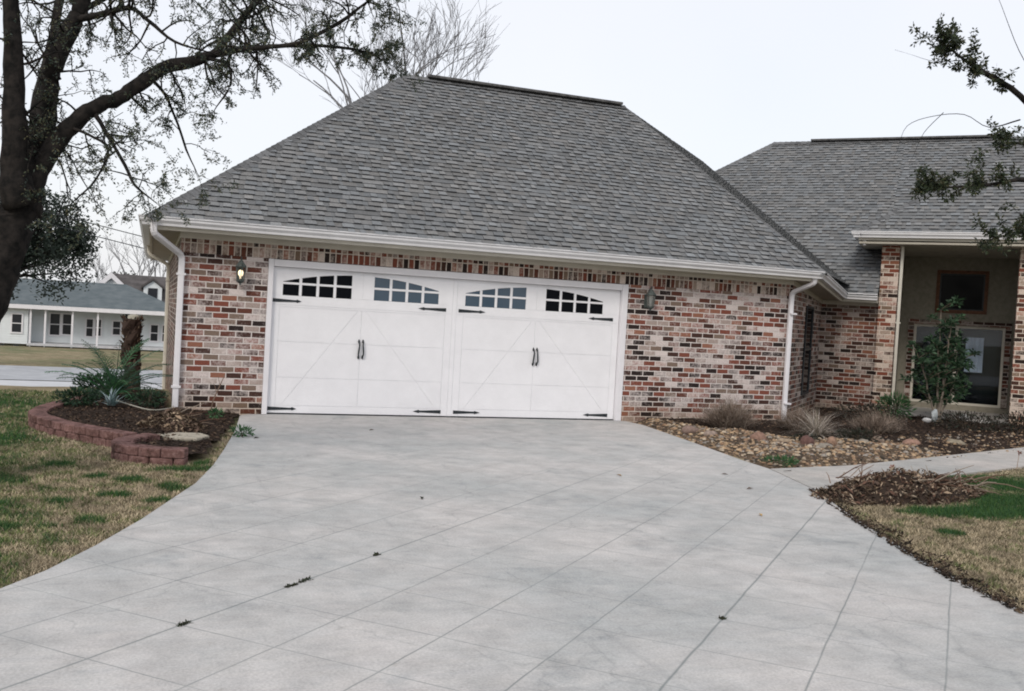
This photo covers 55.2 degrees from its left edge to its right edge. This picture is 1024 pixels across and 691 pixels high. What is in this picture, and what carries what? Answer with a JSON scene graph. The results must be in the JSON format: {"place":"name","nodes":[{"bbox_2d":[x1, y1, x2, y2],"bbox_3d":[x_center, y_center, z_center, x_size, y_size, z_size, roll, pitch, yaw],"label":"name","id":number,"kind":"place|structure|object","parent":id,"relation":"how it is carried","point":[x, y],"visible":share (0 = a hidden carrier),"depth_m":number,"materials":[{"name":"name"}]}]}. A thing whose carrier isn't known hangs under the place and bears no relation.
{"place":"outdoors","nodes":[
{"label":"outdoors","id":0,"kind":"place"},
{"bbox_2d":[0,380,161,388],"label":"sidewalk","id":1,"kind":"structure","parent":0,"point":[35,383],"depth_m":27.64,"materials":[{"name":"grey concrete"}]},
{"bbox_2d":[0,365,162,383],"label":"road","id":2,"kind":"structure","parent":0,"point":[12,372],"depth_m":32.67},
{"bbox_2d":[0,388,232,587],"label":"grass","id":3,"kind":"structure","parent":0,"point":[21,471],"depth_m":7.88,"materials":[{"name":"green plant"}]},
{"bbox_2d":[47,389,239,453],"bbox_3d":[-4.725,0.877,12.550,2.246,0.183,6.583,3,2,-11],"label":"mulch","id":4,"kind":"object","parent":0,"point":[128,421],"visible":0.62,"depth_m":11.83,"materials":[{"name":"brown wood"}]},
{"bbox_2d":[50,386,104,406],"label":"shrub","id":5,"kind":"object","parent":4,"relation":"on","point":[89,396],"visible":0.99,"depth_m":12.80,"materials":[{"name":"green plant"}]},
{"bbox_2d":[71,372,115,395],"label":"shrub","id":6,"kind":"object","parent":4,"relation":"on","point":[87,385],"visible":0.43,"depth_m":13.91,"materials":[{"name":"green plant"}]},
{"bbox_2d":[45,338,172,401],"bbox_3d":[-5.549,0.378,13.838,1.713,0.980,1.639,2,2,-42],"label":"palm","id":7,"kind":"object","parent":4,"relation":"on","point":[119,381],"visible":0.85,"depth_m":13.84,"materials":[{"name":"green plant"}]},
{"bbox_2d":[99,386,128,405],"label":"grey leaf plant","id":8,"kind":"object","parent":4,"relation":"on","point":[111,400],"visible":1,"depth_m":12.89,"materials":[{"name":"plant"}]},
{"bbox_2d":[119,314,145,389],"bbox_3d":[-5.980,0.209,15.360,0.407,1.408,0.402,3,2,-20],"label":"cut palm trunk","id":9,"kind":"object","parent":4,"relation":"on","point":[131,328],"visible":0.63,"depth_m":15.26,"materials":[{"name":"brown plant"}]},
{"bbox_2d":[106,396,172,410],"bbox_3d":[-5.167,0.779,13.185,1.386,0.059,0.415,4,2,29],"label":"garden hose","id":10,"kind":"object","parent":4,"relation":"on","point":[143,408],"visible":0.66,"depth_m":12.83,"materials":[{"name":"rubber"}]},
{"bbox_2d":[129,387,168,407],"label":"shrub","id":11,"kind":"object","parent":4,"relation":"on","point":[148,402],"visible":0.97,"depth_m":13.19,"materials":[{"name":"green plant"}]},
{"bbox_2d":[136,403,226,432],"bbox_3d":[-3.960,0.838,11.520,0.941,0.343,0.884,5,2,42],"label":"leaf pile","id":12,"kind":"object","parent":4,"relation":"on","point":[175,419],"visible":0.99,"depth_m":11.33,"materials":[{"name":"brown plant"}]},
{"bbox_2d":[161,432,208,441],"bbox_3d":[-3.592,0.993,10.654,0.571,0.040,0.486,3,2,-20],"label":"stepping stone","id":13,"kind":"object","parent":4,"relation":"on","point":[186,436],"visible":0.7,"depth_m":10.57,"materials":[{"name":"beige stone"}]},
{"bbox_2d":[205,406,226,418],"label":"weed","id":14,"kind":"object","parent":4,"relation":"on","point":[214,410],"visible":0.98,"depth_m":12.79,"materials":[{"name":"green plant"}]},
{"bbox_2d":[209,375,224,415],"bbox_3d":[-3.938,0.648,13.046,0.208,0.574,0.054,2,2,-44],"label":"dead sapling","id":15,"kind":"object","parent":4,"relation":"on","point":[216,392],"visible":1,"depth_m":13.03,"materials":[{"name":"beige plant"}]},
{"bbox_2d":[0,414,1023,690],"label":"driveway","id":16,"kind":"structure","parent":0,"point":[518,554],"depth_m":5.79,"materials":[{"name":"concrete"}]},
{"bbox_2d":[176,619,194,626],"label":"joint weed","id":17,"kind":"object","parent":16,"relation":"on","point":[183,623],"visible":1,"depth_m":4.73,"materials":[{"name":"black plant"}]},
{"bbox_2d":[229,424,256,437],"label":"weed","id":18,"kind":"object","parent":16,"relation":"on","point":[241,434],"visible":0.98,"depth_m":11.46,"materials":[{"name":"green plant"}]},
{"bbox_2d":[284,582,298,587],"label":"joint weed","id":19,"kind":"object","parent":16,"relation":"on","point":[290,585],"visible":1,"depth_m":5.47,"materials":[{"name":"black plant"}]},
{"bbox_2d":[298,576,312,582],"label":"joint weed","id":20,"kind":"object","parent":16,"relation":"on","point":[303,580],"visible":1,"depth_m":5.60,"materials":[{"name":"black plant"}]},
{"bbox_2d":[0,342,1023,599],"bbox_3d":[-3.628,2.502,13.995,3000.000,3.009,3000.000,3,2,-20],"label":"ground","id":21,"kind":"structure","parent":0,"point":[24,354],"depth_m":41.55,"materials":[{"name":"green plant"}]},
{"bbox_2d":[26,232,52,278],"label":"bare tree","id":22,"kind":"object","parent":21,"relation":"on","point":[34,270],"visible":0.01,"depth_m":89.83,"materials":[{"name":"grey plant"}]},
{"bbox_2d":[0,184,103,305],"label":"evergreen tree","id":23,"kind":"object","parent":21,"relation":"on","point":[50,251],"visible":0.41,"depth_m":37.93,"materials":[{"name":"green plant"}]},
{"bbox_2d":[0,278,164,351],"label":"white cottage","id":24,"kind":"structure","parent":21,"relation":"on","point":[91,316],"depth_m":69.27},
{"bbox_2d":[10,313,23,333],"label":"window","id":25,"kind":"structure","parent":24,"relation":"in","point":[16,321],"depth_m":66.68,"materials":[{"name":"grey"}]},
{"bbox_2d":[48,312,61,335],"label":"window","id":26,"kind":"structure","parent":24,"relation":"in","point":[54,329],"depth_m":68.95,"materials":[{"name":"grey"}]},
{"bbox_2d":[61,313,71,335],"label":"window","id":27,"kind":"structure","parent":24,"relation":"in","point":[66,319],"depth_m":69.20,"materials":[{"name":"grey"}]},
{"bbox_2d":[85,318,94,337],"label":"window","id":28,"kind":"structure","parent":24,"relation":"in","point":[89,322],"depth_m":69.73,"materials":[{"name":"grey"}]},
{"bbox_2d":[94,318,102,336],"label":"window","id":29,"kind":"structure","parent":24,"relation":"in","point":[100,319],"depth_m":69.95,"materials":[{"name":"grey"}]},
{"bbox_2d":[111,320,121,335],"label":"window","id":30,"kind":"structure","parent":24,"relation":"in","point":[116,324],"depth_m":70.34,"materials":[{"name":"grey"}]},
{"bbox_2d":[149,324,159,341],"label":"window","id":31,"kind":"structure","parent":24,"relation":"in","point":[154,328],"depth_m":71.24,"materials":[{"name":"grey"}]},
{"bbox_2d":[161,324,163,342],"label":"window","id":32,"kind":"structure","parent":24,"relation":"in","point":[162,325],"depth_m":71.42,"materials":[{"name":"grey"}]},
{"bbox_2d":[28,394,137,447],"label":"garden wall","id":33,"kind":"structure","parent":21,"relation":"on","point":[40,418],"depth_m":10.70,"materials":[{"name":"red brick"}]},
{"bbox_2d":[65,234,128,282],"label":"bare tree","id":34,"kind":"object","parent":21,"relation":"on","point":[104,272],"visible":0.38,"depth_m":85.22,"materials":[{"name":"grey plant"}]},
{"bbox_2d":[105,270,136,274],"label":"distant tree","id":35,"kind":"object","parent":21,"relation":"on","point":[114,272],"depth_m":105.83,"materials":[{"name":"grey plant"}]},
{"bbox_2d":[103,234,158,275],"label":"bare tree","id":36,"kind":"object","parent":21,"relation":"on","point":[138,261],"visible":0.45,"depth_m":89.40,"materials":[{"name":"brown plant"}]},
{"bbox_2d":[98,272,165,301],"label":"gabled house","id":37,"kind":"structure","parent":21,"relation":"on","point":[154,286],"depth_m":81.39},
{"bbox_2d":[111,433,187,466],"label":"garden wall","id":38,"kind":"structure","parent":21,"relation":"on","point":[127,449],"depth_m":9.35,"materials":[{"name":"red brick"}]},
{"bbox_2d":[135,211,167,276],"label":"bare tree","id":39,"kind":"object","parent":21,"relation":"on","point":[163,270],"visible":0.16,"depth_m":99.52,"materials":[{"name":"grey plant"}]},
{"bbox_2d":[0,0,426,321],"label":"oak tree","id":40,"kind":"object","parent":21,"relation":"on","point":[34,149],"visible":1,"depth_m":8.07,"materials":[{"name":"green plant"}]},
{"bbox_2d":[246,0,498,108],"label":"bare tree","id":41,"kind":"object","parent":21,"relation":"on","point":[348,99],"visible":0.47,"depth_m":45.73,"materials":[{"name":"grey plant"}]},
{"bbox_2d":[366,0,504,80],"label":"bare tree","id":42,"kind":"object","parent":21,"relation":"on","point":[437,52],"visible":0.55,"depth_m":43.78,"materials":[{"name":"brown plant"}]},
{"bbox_2d":[138,74,1023,423],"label":"brick house","id":43,"kind":"structure","parent":21,"relation":"on","point":[436,246],"depth_m":16.04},
{"bbox_2d":[34,220,143,248],"bbox_3d":[-13.096,-3.764,18.743,13.004,3.218,0.019,3,2,-20],"label":"power line","id":44,"kind":"object","parent":43,"relation":"attached to","point":[91,235],"visible":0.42,"depth_m":20.41,"materials":[{"name":"metal"}]},
{"bbox_2d":[43,210,141,236],"bbox_3d":[-13.082,-4.003,18.737,13.004,3.218,0.019,3,2,-20],"label":"power line","id":45,"kind":"object","parent":43,"relation":"attached to","point":[91,223],"visible":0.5,"depth_m":20.41,"materials":[{"name":"metal"}]},
{"bbox_2d":[235,256,246,284],"bbox_3d":[-3.780,-1.037,13.639,0.152,0.405,0.237,3,2,-20],"label":"wall lantern","id":46,"kind":"object","parent":43,"relation":"attached to","point":[240,265],"depth_m":13.59,"materials":[{"name":"grey metal"}]},
{"bbox_2d":[267,266,620,419],"bbox_3d":[-0.875,0.044,14.937,5.503,2.110,0.115,3,2,-20],"label":"garage door","id":47,"kind":"structure","parent":43,"relation":"in","point":[342,342],"depth_m":14.85,"materials":[{"name":"white"}]},
{"bbox_2d":[644,286,655,310],"bbox_3d":[2.236,-0.757,15.864,0.152,0.405,0.237,3,2,-20],"label":"wall lantern","id":48,"kind":"object","parent":43,"relation":"attached to","point":[649,299],"depth_m":15.80,"materials":[{"name":"grey metal"}]},
{"bbox_2d":[800,306,813,394],"bbox_3d":[5.701,0.094,18.923,0.050,1.700,0.900,4,2,25],"label":"window","id":49,"kind":"structure","parent":43,"relation":"in","point":[809,318],"depth_m":18.93,"materials":[{"name":"metal"}]},
{"bbox_2d":[909,324,1005,407],"bbox_3d":[9.825,0.433,21.639,1.830,1.740,0.060,4,2,25],"label":"window","id":50,"kind":"structure","parent":43,"relation":"in","point":[986,379],"depth_m":21.46,"materials":[{"name":"grey"}]},
{"bbox_2d":[939,273,985,310],"bbox_3d":[9.921,-1.173,21.592,0.900,0.800,0.060,4,2,25],"label":"window","id":51,"kind":"structure","parent":43,"relation":"in","point":[970,287],"depth_m":21.57,"materials":[{"name":"glass"}]},
{"bbox_2d":[633,418,1023,468],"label":"gravel","id":52,"kind":"structure","parent":21,"relation":"on","point":[885,445],"depth_m":13.45,"materials":[{"name":"brown gravel"}]},
{"bbox_2d":[681,425,698,434],"bbox_3d":[2.631,1.263,14.475,0.286,0.176,0.205,3,2,-20],"label":"rock","id":53,"kind":"object","parent":52,"relation":"on","point":[687,429],"visible":0.73,"depth_m":14.40,"materials":[{"name":"stone"}]},
{"bbox_2d":[703,430,717,435],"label":"rock","id":54,"kind":"object","parent":52,"relation":"on","point":[706,432],"visible":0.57,"depth_m":14.09,"materials":[{"name":"stone"}]},
{"bbox_2d":[750,431,767,440],"bbox_3d":[3.456,1.312,13.749,0.310,0.218,0.212,3,2,-20],"label":"rock","id":55,"kind":"object","parent":52,"relation":"on","point":[758,436],"visible":0.53,"depth_m":13.68,"materials":[{"name":"stone"}]},
{"bbox_2d":[761,454,799,466],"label":"weed","id":56,"kind":"object","parent":52,"relation":"on","point":[789,460],"visible":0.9,"depth_m":11.71,"materials":[{"name":"green plant"}]},
{"bbox_2d":[775,437,790,441],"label":"rock","id":57,"kind":"object","parent":52,"relation":"on","point":[783,439],"visible":0.41,"depth_m":13.45,"materials":[{"name":"stone"}]},
{"bbox_2d":[800,435,814,444],"bbox_3d":[4.086,1.355,13.557,0.236,0.226,0.181,3,2,-20],"label":"rock","id":58,"kind":"object","parent":52,"relation":"on","point":[806,439],"visible":0.52,"depth_m":13.49,"materials":[{"name":"stone"}]},
{"bbox_2d":[817,443,832,447],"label":"rock","id":59,"kind":"object","parent":52,"relation":"on","point":[822,445],"visible":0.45,"depth_m":13.27,"materials":[{"name":"stone"}]},
{"bbox_2d":[826,436,836,445],"bbox_3d":[4.438,1.370,13.579,0.171,0.227,0.137,3,2,-20],"label":"rock","id":60,"kind":"object","parent":52,"relation":"on","point":[831,439],"visible":0.48,"depth_m":13.53,"materials":[{"name":"stone"}]},
{"bbox_2d":[893,0,1023,255],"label":"evergreen oak","id":61,"kind":"object","parent":21,"relation":"on","point":[945,36],"visible":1,"depth_m":7.32,"materials":[{"name":"green plant"}]},
{"bbox_2d":[0,0,1023,282],"label":"sky","id":62,"kind":"structure","parent":0,"point":[726,81],"materials":[{"name":"white"}]},
{"bbox_2d":[638,407,1023,470],"bbox_3d":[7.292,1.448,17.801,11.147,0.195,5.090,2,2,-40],"label":"mulch","id":63,"kind":"object","parent":0,"point":[882,434],"visible":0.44,"depth_m":16.09,"materials":[{"name":"brown wood"}]},
{"bbox_2d":[692,396,772,428],"bbox_3d":[3.392,0.995,15.342,1.446,0.638,1.138,3,2,-20],"label":"dry shrub","id":64,"kind":"object","parent":63,"relation":"on","point":[729,417],"visible":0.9,"depth_m":15.22,"materials":[{"name":"brown plant"}]},
{"bbox_2d":[767,400,831,430],"bbox_3d":[4.536,1.113,15.430,1.221,0.526,0.956,3,2,-20],"label":"dry shrub","id":65,"kind":"object","parent":63,"relation":"on","point":[788,422],"visible":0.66,"depth_m":15.33,"materials":[{"name":"brown plant"}]},
{"bbox_2d":[788,433,820,440],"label":"shrub","id":66,"kind":"object","parent":63,"relation":"on","point":[800,435],"visible":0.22,"depth_m":13.92,"materials":[{"name":"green plant"}]},
{"bbox_2d":[776,401,850,438],"bbox_3d":[4.577,1.224,14.614,1.392,0.705,1.370,4,2,35],"label":"grass clump","id":67,"kind":"object","parent":63,"relation":"on","point":[814,429],"visible":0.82,"depth_m":14.59,"materials":[{"name":"brown plant"}]},
{"bbox_2d":[831,426,881,442],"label":"shrub","id":68,"kind":"object","parent":63,"relation":"on","point":[858,434],"visible":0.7,"depth_m":14.40,"materials":[{"name":"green plant"}]},
{"bbox_2d":[831,400,903,422],"bbox_3d":[6.435,1.221,17.738,1.264,0.450,1.325,4,2,21],"label":"shrub","id":69,"kind":"object","parent":63,"relation":"on","point":[870,405],"visible":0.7,"depth_m":17.71,"materials":[{"name":"brown plant"}]},
{"bbox_2d":[841,407,910,433],"bbox_3d":[5.976,1.196,15.957,1.360,0.495,1.056,3,2,-20],"label":"dry shrub","id":70,"kind":"object","parent":63,"relation":"on","point":[877,423],"visible":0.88,"depth_m":15.85,"materials":[{"name":"beige plant"}]},
{"bbox_2d":[870,436,884,442],"bbox_3d":[5.382,1.412,14.425,0.254,0.168,0.188,3,2,-20],"label":"rock","id":71,"kind":"object","parent":63,"relation":"on","point":[878,439],"visible":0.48,"depth_m":14.35,"materials":[{"name":"stone"}]},
{"bbox_2d":[875,391,916,419],"bbox_3d":[7.388,1.170,18.969,0.797,0.669,0.834,5,2,41],"label":"grass tuft","id":72,"kind":"object","parent":63,"relation":"on","point":[889,399],"visible":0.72,"depth_m":18.87,"materials":[{"name":"green plant"}]},
{"bbox_2d":[902,439,919,444],"bbox_3d":[5.866,1.456,14.395,0.332,0.158,0.235,3,2,-20],"label":"rock","id":73,"kind":"object","parent":63,"relation":"on","point":[910,441],"visible":0.47,"depth_m":14.31,"materials":[{"name":"stone"}]},
{"bbox_2d":[922,418,931,422],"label":"rock","id":74,"kind":"object","parent":63,"relation":"on","point":[927,420],"visible":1,"depth_m":16.84,"materials":[{"name":"stone"}]},
{"bbox_2d":[931,409,937,421],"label":"rock","id":75,"kind":"object","parent":63,"relation":"on","point":[934,414],"visible":0.98,"depth_m":17.29,"materials":[{"name":"stone"}]},
{"bbox_2d":[899,295,982,421],"bbox_3d":[8.288,0.301,18.613,1.778,2.555,1.150,3,2,-20],"label":"shrub","id":76,"kind":"object","parent":63,"relation":"on","point":[938,386],"visible":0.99,"depth_m":18.54,"materials":[{"name":"green plant"}]},
{"bbox_2d":[948,438,966,444],"bbox_3d":[6.725,1.486,14.848,0.336,0.139,0.204,3,2,-20],"label":"rock","id":77,"kind":"object","parent":63,"relation":"on","point":[952,441],"visible":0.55,"depth_m":14.78,"materials":[{"name":"stone"}]},
{"bbox_2d":[929,410,1008,433],"bbox_3d":[7.949,1.345,17.100,1.405,0.431,1.306,3,2,-20],"label":"shrub","id":78,"kind":"object","parent":63,"relation":"on","point":[961,415],"visible":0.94,"depth_m":17.06,"materials":[{"name":"brown plant"}]},
{"bbox_2d":[989,410,1023,432],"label":"shrub","id":79,"kind":"object","parent":63,"relation":"on","point":[1014,424],"visible":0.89,"depth_m":17.31,"materials":[{"name":"green plant"}]},
{"bbox_2d":[771,447,1023,489],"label":"path","id":80,"kind":"structure","parent":0,"point":[982,462],"depth_m":12.32,"materials":[{"name":"grey concrete"}]},
{"bbox_2d":[808,487,1023,613],"bbox_3d":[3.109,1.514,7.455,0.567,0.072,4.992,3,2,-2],"label":"edge litter","id":81,"kind":"object","parent":0,"point":[943,570],"visible":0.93,"depth_m":6.98,"materials":[{"name":"brown plant"}]},
{"bbox_2d":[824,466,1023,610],"bbox_3d":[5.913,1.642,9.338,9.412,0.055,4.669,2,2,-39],"label":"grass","id":82,"kind":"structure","parent":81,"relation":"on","point":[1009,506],"depth_m":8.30,"materials":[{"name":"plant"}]},
{"bbox_2d":[809,461,1023,505],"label":"leaf pile","id":83,"kind":"object","parent":82,"relation":"on","point":[897,487],"visible":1,"depth_m":9.73,"materials":[{"name":"brown plant"}]}
]}

